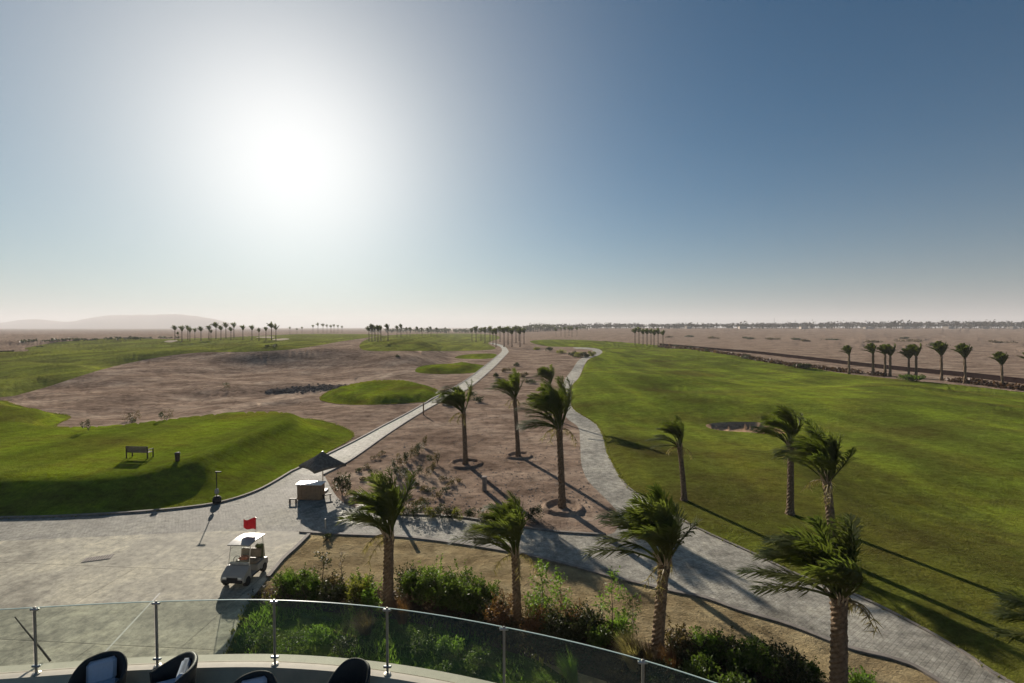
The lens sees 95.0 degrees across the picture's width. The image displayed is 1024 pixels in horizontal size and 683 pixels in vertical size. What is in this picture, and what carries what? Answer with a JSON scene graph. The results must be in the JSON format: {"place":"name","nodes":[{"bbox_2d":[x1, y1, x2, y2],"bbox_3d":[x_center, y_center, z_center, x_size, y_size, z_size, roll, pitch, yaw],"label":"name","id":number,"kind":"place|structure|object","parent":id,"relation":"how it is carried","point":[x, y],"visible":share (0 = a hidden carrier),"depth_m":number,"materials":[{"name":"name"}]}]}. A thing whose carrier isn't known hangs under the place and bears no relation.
{"place":"outdoors","nodes":[
{"label":"outdoors","id":0,"kind":"place"},
{"bbox_2d":[0,314,256,328],"bbox_3d":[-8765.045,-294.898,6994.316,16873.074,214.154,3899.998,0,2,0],"label":"hills","id":1,"kind":"structure","parent":0,"point":[144,321],"depth_m":5874.53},
{"bbox_2d":[0,531,306,665],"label":"plaza","id":2,"kind":"structure","parent":0,"point":[133,568],"depth_m":20.36,"materials":[{"name":"concrete"}]},
{"bbox_2d":[220,517,267,585],"bbox_3d":[-12.242,9.592,21.476,1.122,2.542,1.877,0,2,4],"label":"golf cart","id":3,"kind":"object","parent":2,"relation":"on","point":[247,565],"visible":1,"depth_m":21.47,"materials":[{"name":"white plastic"}]},
{"bbox_2d":[266,533,310,576],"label":"kerb","id":4,"kind":"structure","parent":2,"relation":"on","point":[285,556],"depth_m":23.52,"materials":[{"name":"concrete"}]},
{"bbox_2d":[0,334,381,396],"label":"grass hill","id":5,"kind":"structure","parent":0,"point":[33,368],"depth_m":150.84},
{"bbox_2d":[19,336,179,342],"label":"distant trees","id":6,"kind":"object","parent":5,"relation":"on","point":[73,339],"visible":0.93,"depth_m":283.64,"materials":[{"name":"green plant"}]},
{"bbox_2d":[0,471,404,540],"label":"cobble pavement","id":7,"kind":"structure","parent":0,"point":[270,508],"depth_m":27.96,"materials":[{"name":"stone"}]},
{"bbox_2d":[296,481,325,499],"bbox_3d":[-13.495,10.016,31.484,1.740,1.098,0.720,0,2,1],"label":"counter","id":8,"kind":"object","parent":7,"relation":"on","point":[310,490],"visible":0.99,"depth_m":31.18,"materials":[{"name":"brown wood"}]},
{"bbox_2d":[299,451,345,491],"bbox_3d":[-13.300,9.103,32.960,2.291,2.836,2.291,1,2,41],"label":"parasol","id":9,"kind":"object","parent":7,"relation":"on","point":[322,461],"visible":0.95,"depth_m":32.46,"materials":[{"name":"fabric"}]},
{"bbox_2d":[152,361,467,420],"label":"sand track","id":10,"kind":"structure","parent":0,"point":[283,397],"depth_m":81.12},
{"bbox_2d":[265,383,345,394],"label":"rock pile","id":11,"kind":"object","parent":10,"relation":"on","point":[301,388],"visible":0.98,"depth_m":87.23,"materials":[{"name":"stone"}]},
{"bbox_2d":[226,600,567,682],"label":"front lawn","id":12,"kind":"structure","parent":0,"point":[537,672],"depth_m":16.76,"materials":[{"name":"green plant"}]},
{"bbox_2d":[240,624,280,649],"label":"shrub","id":13,"kind":"object","parent":12,"relation":"on","point":[266,631],"visible":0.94,"depth_m":17.04,"materials":[{"name":"green plant"}]},
{"bbox_2d":[276,624,311,652],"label":"shrub","id":14,"kind":"object","parent":12,"relation":"on","point":[293,635],"visible":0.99,"depth_m":16.75,"materials":[{"name":"green plant"}]},
{"bbox_2d":[302,624,331,644],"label":"shrub","id":15,"kind":"object","parent":12,"relation":"on","point":[315,633],"visible":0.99,"depth_m":17.04,"materials":[{"name":"green plant"}]},
{"bbox_2d":[330,632,361,657],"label":"shrub","id":16,"kind":"object","parent":12,"relation":"on","point":[346,642],"visible":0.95,"depth_m":16.45,"materials":[{"name":"green plant"}]},
{"bbox_2d":[348,609,376,636],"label":"ornamental grass","id":17,"kind":"object","parent":12,"relation":"on","point":[364,623],"depth_m":17.55,"materials":[{"name":"green plant"}]},
{"bbox_2d":[384,593,410,624],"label":"ornamental grass","id":18,"kind":"object","parent":12,"relation":"on","point":[401,616],"depth_m":18.25,"materials":[{"name":"brown plant"}]},
{"bbox_2d":[235,597,564,682],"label":"ground cover","id":19,"kind":"object","parent":12,"relation":"on","point":[338,630],"visible":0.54,"depth_m":17.50,"materials":[{"name":"green plant"}]},
{"bbox_2d":[404,624,438,656],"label":"shrub","id":20,"kind":"object","parent":12,"relation":"on","point":[416,642],"visible":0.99,"depth_m":16.65,"materials":[{"name":"green plant"}]},
{"bbox_2d":[432,633,464,657],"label":"shrub","id":21,"kind":"object","parent":12,"relation":"on","point":[443,639],"visible":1,"depth_m":16.46,"materials":[{"name":"green plant"}]},
{"bbox_2d":[464,642,490,677],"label":"shrub","id":22,"kind":"object","parent":12,"relation":"on","point":[471,654],"visible":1,"depth_m":15.73,"materials":[{"name":"green plant"}]},
{"bbox_2d":[554,645,578,682],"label":"grass","id":23,"kind":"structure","parent":12,"relation":"on","point":[567,669],"depth_m":14.83,"materials":[{"name":"green plant"}]},
{"bbox_2d":[294,343,508,474],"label":"cart path","id":24,"kind":"structure","parent":0,"point":[347,452],"depth_m":51.89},
{"bbox_2d":[0,328,1023,587],"bbox_3d":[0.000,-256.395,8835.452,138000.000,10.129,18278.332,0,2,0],"label":"ground","id":25,"kind":"structure","parent":0,"point":[176,386],"depth_m":95.15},
{"bbox_2d":[0,469,293,518],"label":"kerb","id":26,"kind":"structure","parent":25,"relation":"on","point":[141,511],"depth_m":29.20,"materials":[{"name":"concrete"}]},
{"bbox_2d":[0,401,352,515],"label":"grass mound","id":27,"kind":"object","parent":25,"relation":"on","point":[47,467],"depth_m":37.02,"materials":[{"name":"plant"}]},
{"bbox_2d":[0,654,493,682],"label":"terrace","id":28,"kind":"structure","parent":25,"relation":"on","point":[225,668],"depth_m":7.45,"materials":[{"name":"beige stone"}]},
{"bbox_2d":[68,650,127,682],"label":"wicker armchair","id":29,"kind":"object","parent":28,"relation":"on","point":[108,667],"visible":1,"depth_m":7.07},
{"bbox_2d":[149,651,197,682],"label":"wicker armchair","id":30,"kind":"object","parent":28,"relation":"on","point":[181,668],"visible":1,"depth_m":7.12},
{"bbox_2d":[234,670,276,682],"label":"wicker armchair","id":31,"kind":"object","parent":28,"relation":"on","point":[261,676],"visible":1,"depth_m":6.80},
{"bbox_2d":[328,658,370,682],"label":"wicker armchair","id":32,"kind":"object","parent":28,"relation":"on","point":[353,670],"visible":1,"depth_m":7.08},
{"bbox_2d":[0,599,715,682],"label":"glass railing","id":33,"kind":"object","parent":28,"relation":"on","point":[274,656],"visible":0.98,"depth_m":7.29,"materials":[{"name":"metal"}]},
{"bbox_2d":[332,469,351,494],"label":"shrub","id":34,"kind":"object","parent":25,"relation":"on","point":[341,485],"visible":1,"depth_m":32.27,"materials":[{"name":"green plant"}]},
{"bbox_2d":[321,380,439,404],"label":"grass tee","id":35,"kind":"object","parent":25,"relation":"on","point":[378,392],"depth_m":77.20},
{"bbox_2d":[294,355,497,470],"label":"kerb","id":36,"kind":"structure","parent":25,"relation":"on","point":[392,420],"depth_m":55.83,"materials":[{"name":"concrete"}]},
{"bbox_2d":[323,355,505,474],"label":"kerb","id":37,"kind":"structure","parent":25,"relation":"on","point":[361,452],"depth_m":50.53,"materials":[{"name":"concrete"}]},
{"bbox_2d":[359,334,499,350],"bbox_3d":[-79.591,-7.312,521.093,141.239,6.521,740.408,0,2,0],"label":"grass green","id":38,"kind":"object","parent":25,"relation":"on","point":[439,342],"depth_m":273.65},
{"bbox_2d":[415,362,483,373],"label":"grass tee","id":39,"kind":"object","parent":25,"relation":"on","point":[460,368],"depth_m":121.02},
{"bbox_2d":[428,379,473,464],"bbox_3d":[-5.197,6.665,39.129,3.667,7.341,3.297,1,2,32],"label":"palm tree","id":40,"kind":"object","parent":25,"relation":"on","point":[456,398],"visible":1,"depth_m":39.08,"materials":[{"name":"green plant"}]},
{"bbox_2d":[366,323,589,332],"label":"distant trees","id":41,"kind":"object","parent":25,"relation":"on","point":[536,326],"visible":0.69,"depth_m":947.20,"materials":[{"name":"green plant"}]},
{"bbox_2d":[380,402,599,511],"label":"scattered stones","id":42,"kind":"object","parent":25,"relation":"on","point":[492,472],"visible":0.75,"depth_m":36.02,"materials":[{"name":"stone"}]},
{"bbox_2d":[399,513,605,534],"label":"kerb","id":43,"kind":"structure","parent":25,"relation":"on","point":[539,529],"depth_m":26.53,"materials":[{"name":"concrete"}]},
{"bbox_2d":[483,368,525,456],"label":"palm tree","id":44,"kind":"object","parent":25,"relation":"on","point":[511,385],"visible":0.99,"depth_m":41.65,"materials":[{"name":"green plant"}]},
{"bbox_2d":[0,384,1018,678],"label":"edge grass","id":45,"kind":"structure","parent":25,"relation":"on","point":[416,614],"depth_m":23.89,"materials":[{"name":"green plant"}]},
{"bbox_2d":[530,364,554,415],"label":"palm tree","id":46,"kind":"object","parent":25,"relation":"on","point":[545,373],"visible":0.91,"depth_m":59.76,"materials":[{"name":"green plant"}]},
{"bbox_2d":[516,375,577,508],"bbox_3d":[2.100,6.342,30.198,4.424,8.490,3.661,0,2,-15],"label":"palm tree","id":47,"kind":"object","parent":25,"relation":"on","point":[554,402],"visible":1,"depth_m":29.57,"materials":[{"name":"green plant"}]},
{"bbox_2d":[540,498,585,515],"bbox_3d":[3.228,10.505,29.983,2.909,0.220,2.940,0,2,0],"label":"soil ring","id":48,"kind":"object","parent":25,"relation":"on","point":[581,509],"visible":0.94,"depth_m":29.38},
{"bbox_2d":[299,530,945,682],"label":"kerb","id":49,"kind":"structure","parent":25,"relation":"on","point":[874,653],"depth_m":20.05,"materials":[{"name":"concrete"}]},
{"bbox_2d":[530,340,1023,682],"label":"grass fairway","id":50,"kind":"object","parent":25,"relation":"on","point":[928,484],"depth_m":38.42,"materials":[{"name":"plant"}]},
{"bbox_2d":[645,415,692,500],"bbox_3d":[10.202,7.538,30.834,2.830,5.565,2.291,0,2,0],"label":"palm tree","id":51,"kind":"object","parent":50,"relation":"on","point":[676,428],"visible":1,"depth_m":30.45,"materials":[{"name":"green plant"}]},
{"bbox_2d":[658,345,804,367],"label":"hedge","id":52,"kind":"object","parent":50,"relation":"on","point":[771,360],"visible":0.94,"depth_m":167.40,"materials":[{"name":"green plant"}]},
{"bbox_2d":[706,422,783,432],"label":"sand bunker","id":53,"kind":"object","parent":50,"relation":"in","point":[736,426],"visible":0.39,"depth_m":58.39},
{"bbox_2d":[748,404,804,515],"bbox_3d":[16.000,7.038,28.454,3.138,6.770,2.520,0,2,0],"label":"palm tree","id":54,"kind":"object","parent":50,"relation":"on","point":[785,422],"visible":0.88,"depth_m":28.12,"materials":[{"name":"green plant"}]},
{"bbox_2d":[771,418,858,558],"bbox_3d":[14.619,7.243,22.942,3.438,6.711,3.596,1,2,17],"label":"palm tree","id":55,"kind":"object","parent":50,"relation":"on","point":[825,456],"visible":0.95,"depth_m":22.70,"materials":[{"name":"green plant"}]},
{"bbox_2d":[981,572,1023,644],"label":"palm tree","id":56,"kind":"object","parent":50,"relation":"on","point":[1013,601],"visible":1,"depth_m":13.23,"materials":[{"name":"green plant"}]},
{"bbox_2d":[540,319,1023,329],"bbox_3d":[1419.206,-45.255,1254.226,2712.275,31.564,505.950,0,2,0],"label":"distant trees","id":57,"kind":"object","parent":25,"relation":"on","point":[891,324],"visible":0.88,"depth_m":1193.49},
{"bbox_2d":[621,479,1014,682],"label":"kerb","id":58,"kind":"structure","parent":25,"relation":"on","point":[990,670],"depth_m":18.45,"materials":[{"name":"concrete"}]},
{"bbox_2d":[660,344,1023,383],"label":"boundary wall","id":59,"kind":"structure","parent":25,"relation":"on","point":[977,375],"depth_m":132.17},
{"bbox_2d":[802,363,1023,390],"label":"hedge","id":60,"kind":"object","parent":25,"relation":"on","point":[976,381],"visible":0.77,"depth_m":95.22,"materials":[{"name":"green plant"}]},
{"bbox_2d":[929,341,948,380],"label":"palm tree","id":61,"kind":"object","parent":25,"relation":"on","point":[940,347],"visible":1,"depth_m":100.55,"materials":[{"name":"green plant"}]},
{"bbox_2d":[951,343,972,383],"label":"palm tree","id":62,"kind":"object","parent":25,"relation":"on","point":[964,350],"visible":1,"depth_m":94.43,"materials":[{"name":"green plant"}]},
{"bbox_2d":[0,0,1023,327],"label":"sky","id":63,"kind":"structure","parent":0,"point":[256,163],"materials":[{"name":"blue"}]},
{"bbox_2d":[258,534,936,682],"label":"sandy ground","id":64,"kind":"structure","parent":0,"point":[688,611],"depth_m":20.59,"materials":[{"name":"sand"}]},
{"bbox_2d":[252,588,820,682],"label":"planting bed","id":65,"kind":"object","parent":64,"relation":"on","point":[427,606],"visible":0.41,"depth_m":17.13,"materials":[{"name":"soil"}]},
{"bbox_2d":[271,569,294,597],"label":"shrub","id":66,"kind":"object","parent":65,"relation":"on","point":[277,583],"visible":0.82,"depth_m":20.12,"materials":[{"name":"green plant"}]},
{"bbox_2d":[290,567,327,602],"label":"shrub","id":67,"kind":"object","parent":65,"relation":"on","point":[308,578],"visible":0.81,"depth_m":19.88,"materials":[{"name":"green plant"}]},
{"bbox_2d":[316,569,351,610],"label":"shrub","id":68,"kind":"object","parent":65,"relation":"on","point":[337,593],"visible":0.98,"depth_m":19.36,"materials":[{"name":"green plant"}]},
{"bbox_2d":[343,573,372,606],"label":"shrub","id":69,"kind":"object","parent":65,"relation":"on","point":[358,587],"visible":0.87,"depth_m":19.41,"materials":[{"name":"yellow plant"}]},
{"bbox_2d":[357,578,382,613],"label":"shrub","id":70,"kind":"object","parent":65,"relation":"on","point":[369,597],"visible":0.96,"depth_m":19.02,"materials":[{"name":"green plant"}]},
{"bbox_2d":[336,467,417,614],"bbox_3d":[-5.544,8.011,18.934,3.151,5.855,3.343,0,2,0],"label":"palm tree","id":71,"kind":"object","parent":65,"relation":"on","point":[384,501],"visible":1,"depth_m":18.83,"materials":[{"name":"green plant"}]},
{"bbox_2d":[398,559,437,609],"bbox_3d":[-3.869,10.189,19.580,1.862,1.634,1.714,0,2,0],"label":"shrub","id":72,"kind":"object","parent":65,"relation":"on","point":[415,585],"visible":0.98,"depth_m":19.46,"materials":[{"name":"green plant"}]},
{"bbox_2d":[422,566,464,613],"bbox_3d":[-2.786,10.196,19.330,1.952,1.651,1.770,0,2,0],"label":"shrub","id":73,"kind":"object","parent":65,"relation":"on","point":[448,587],"visible":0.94,"depth_m":19.04,"materials":[{"name":"green plant"}]},
{"bbox_2d":[447,558,477,588],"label":"shrub","id":74,"kind":"object","parent":65,"relation":"on","point":[465,575],"visible":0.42,"depth_m":20.08,"materials":[{"name":"green plant"}]},
{"bbox_2d":[452,576,485,613],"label":"shrub","id":75,"kind":"object","parent":65,"relation":"on","point":[471,597],"visible":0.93,"depth_m":18.79,"materials":[{"name":"green plant"}]},
{"bbox_2d":[479,572,500,602],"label":"shrub","id":76,"kind":"object","parent":65,"relation":"on","point":[488,593],"visible":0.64,"depth_m":19.24,"materials":[{"name":"green plant"}]},
{"bbox_2d":[475,594,507,628],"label":"shrub","id":77,"kind":"object","parent":65,"relation":"on","point":[483,607],"visible":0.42,"depth_m":18.08,"materials":[{"name":"green plant"}]},
{"bbox_2d":[446,490,538,625],"bbox_3d":[-0.630,8.395,18.226,3.158,5.130,2.802,-1,2,-40],"label":"palm tree","id":78,"kind":"object","parent":65,"relation":"on","point":[507,521],"visible":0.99,"depth_m":18.03,"materials":[{"name":"green plant"}]},
{"bbox_2d":[483,598,513,637],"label":"shrub","id":79,"kind":"object","parent":65,"relation":"on","point":[499,616],"visible":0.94,"depth_m":17.74,"materials":[{"name":"brown plant"}]},
{"bbox_2d":[517,602,548,639],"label":"shrub","id":80,"kind":"object","parent":65,"relation":"on","point":[533,623],"visible":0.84,"depth_m":17.57,"materials":[{"name":"brown plant"}]},
{"bbox_2d":[522,558,552,618],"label":"young tree","id":81,"kind":"object","parent":65,"relation":"on","point":[544,582],"visible":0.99,"depth_m":17.75,"materials":[{"name":"green plant"}]},
{"bbox_2d":[247,584,828,682],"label":"undergrowth","id":82,"kind":"object","parent":65,"relation":"on","point":[544,648],"visible":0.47,"depth_m":16.94,"materials":[{"name":"green plant"}]},
{"bbox_2d":[538,604,576,642],"bbox_3d":[1.649,10.450,17.429,1.518,1.248,1.503,0,2,0],"label":"shrub","id":83,"kind":"object","parent":65,"relation":"on","point":[561,627],"visible":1,"depth_m":17.21,"materials":[{"name":"green plant"}]},
{"bbox_2d":[547,565,576,612],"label":"young tree","id":84,"kind":"object","parent":65,"relation":"on","point":[560,580],"visible":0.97,"depth_m":18.04,"materials":[{"name":"green plant"}]},
{"bbox_2d":[566,605,600,645],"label":"shrub","id":85,"kind":"object","parent":65,"relation":"on","point":[585,625],"visible":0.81,"depth_m":17.15,"materials":[{"name":"green plant"}]},
{"bbox_2d":[579,597,606,631],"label":"shrub","id":86,"kind":"object","parent":65,"relation":"on","point":[589,615],"visible":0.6,"depth_m":17.57,"materials":[{"name":"green plant"}]},
{"bbox_2d":[583,618,620,650],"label":"shrub","id":87,"kind":"object","parent":65,"relation":"on","point":[599,638],"visible":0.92,"depth_m":16.75,"materials":[{"name":"green plant"}]},
{"bbox_2d":[592,565,627,641],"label":"young tree","id":88,"kind":"object","parent":65,"relation":"on","point":[612,576],"visible":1,"depth_m":17.14,"materials":[{"name":"green plant"}]},
{"bbox_2d":[605,607,635,642],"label":"shrub","id":89,"kind":"object","parent":65,"relation":"on","point":[623,623],"visible":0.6,"depth_m":17.22,"materials":[{"name":"green plant"}]},
{"bbox_2d":[607,627,646,671],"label":"ornamental grass","id":90,"kind":"object","parent":65,"relation":"on","point":[633,665],"depth_m":15.84,"materials":[{"name":"plant"}]},
{"bbox_2d":[618,592,641,637],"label":"young tree","id":91,"kind":"object","parent":65,"relation":"on","point":[630,612],"visible":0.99,"depth_m":16.78,"materials":[{"name":"green plant"}]},
{"bbox_2d":[580,481,700,661],"bbox_3d":[4.309,7.974,16.371,4.177,6.082,3.236,0,2,0],"label":"palm tree","id":92,"kind":"object","parent":65,"relation":"on","point":[653,522],"visible":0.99,"depth_m":16.02,"materials":[{"name":"green plant"}]},
{"bbox_2d":[626,637,656,675],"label":"ornamental grass","id":93,"kind":"object","parent":65,"relation":"on","point":[649,654],"depth_m":15.68,"materials":[{"name":"green plant"}]},
{"bbox_2d":[640,656,682,682],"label":"shrub","id":94,"kind":"object","parent":65,"relation":"on","point":[653,675],"visible":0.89,"depth_m":15.01,"materials":[{"name":"green plant"}]},
{"bbox_2d":[654,643,681,677],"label":"ornamental grass","id":95,"kind":"object","parent":65,"relation":"on","point":[667,655],"depth_m":15.58,"materials":[{"name":"brown plant"}]},
{"bbox_2d":[664,615,696,655],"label":"shrub","id":96,"kind":"object","parent":65,"relation":"on","point":[670,634],"visible":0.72,"depth_m":16.37,"materials":[{"name":"green plant"}]},
{"bbox_2d":[669,627,708,667],"bbox_3d":[6.094,10.579,16.116,1.362,1.079,1.559,1,2,26],"label":"shrub","id":97,"kind":"object","parent":65,"relation":"on","point":[693,650],"visible":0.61,"depth_m":16.02,"materials":[{"name":"green plant"}]},
{"bbox_2d":[677,650,729,682],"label":"shrub","id":98,"kind":"object","parent":65,"relation":"on","point":[701,670],"visible":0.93,"depth_m":15.12,"materials":[{"name":"green plant"}]},
{"bbox_2d":[689,625,723,664],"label":"shrub","id":99,"kind":"object","parent":65,"relation":"on","point":[700,636],"visible":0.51,"depth_m":16.29,"materials":[{"name":"green plant"}]},
{"bbox_2d":[694,626,731,663],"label":"shrub","id":100,"kind":"object","parent":65,"relation":"on","point":[715,654],"visible":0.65,"depth_m":15.97,"materials":[{"name":"green plant"}]},
{"bbox_2d":[710,623,746,663],"bbox_3d":[7.410,10.523,16.169,1.233,1.145,1.242,0,2,0],"label":"shrub","id":101,"kind":"object","parent":65,"relation":"on","point":[734,644],"visible":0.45,"depth_m":16.03,"materials":[{"name":"green plant"}]},
{"bbox_2d":[714,662,756,682],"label":"shrub","id":102,"kind":"object","parent":65,"relation":"on","point":[734,679],"visible":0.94,"depth_m":14.67,"materials":[{"name":"green plant"}]},
{"bbox_2d":[712,635,760,675],"bbox_3d":[7.528,10.569,15.836,1.524,1.108,1.425,0,2,0],"label":"shrub","id":103,"kind":"object","parent":65,"relation":"on","point":[738,661],"visible":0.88,"depth_m":15.51,"materials":[{"name":"green plant"}]},
{"bbox_2d":[730,632,775,675],"bbox_3d":[8.194,10.546,15.902,1.262,1.107,1.314,0,2,0],"label":"shrub","id":104,"kind":"object","parent":65,"relation":"on","point":[756,643],"visible":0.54,"depth_m":15.90,"materials":[{"name":"green plant"}]},
{"bbox_2d":[739,640,783,682],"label":"shrub","id":105,"kind":"object","parent":65,"relation":"on","point":[761,663],"visible":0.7,"depth_m":15.27,"materials":[{"name":"green plant"}]},
{"bbox_2d":[761,637,799,677],"bbox_3d":[8.918,10.647,15.773,1.274,0.944,1.343,0,2,0],"label":"shrub","id":106,"kind":"object","parent":65,"relation":"on","point":[772,646],"visible":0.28,"depth_m":15.96,"materials":[{"name":"green plant"}]},
{"bbox_2d":[765,643,815,682],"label":"shrub","id":107,"kind":"object","parent":65,"relation":"on","point":[792,675],"visible":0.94,"depth_m":15.08,"materials":[{"name":"green plant"}]},
{"bbox_2d":[731,512,883,682],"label":"palm tree","id":108,"kind":"object","parent":65,"relation":"on","point":[840,574],"visible":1,"depth_m":14.13,"materials":[{"name":"green plant"}]},
{"bbox_2d":[790,651,826,682],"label":"shrub","id":109,"kind":"object","parent":65,"relation":"on","point":[817,672],"visible":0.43,"depth_m":15.08,"materials":[{"name":"green plant"}]},
{"bbox_2d":[848,665,877,682],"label":"shrub","id":110,"kind":"object","parent":65,"relation":"on","point":[863,677],"visible":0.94,"depth_m":14.71,"materials":[{"name":"green plant"}]},
{"bbox_2d":[398,347,1006,682],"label":"path","id":111,"kind":"structure","parent":0,"point":[704,563],"depth_m":22.11,"materials":[{"name":"concrete"}]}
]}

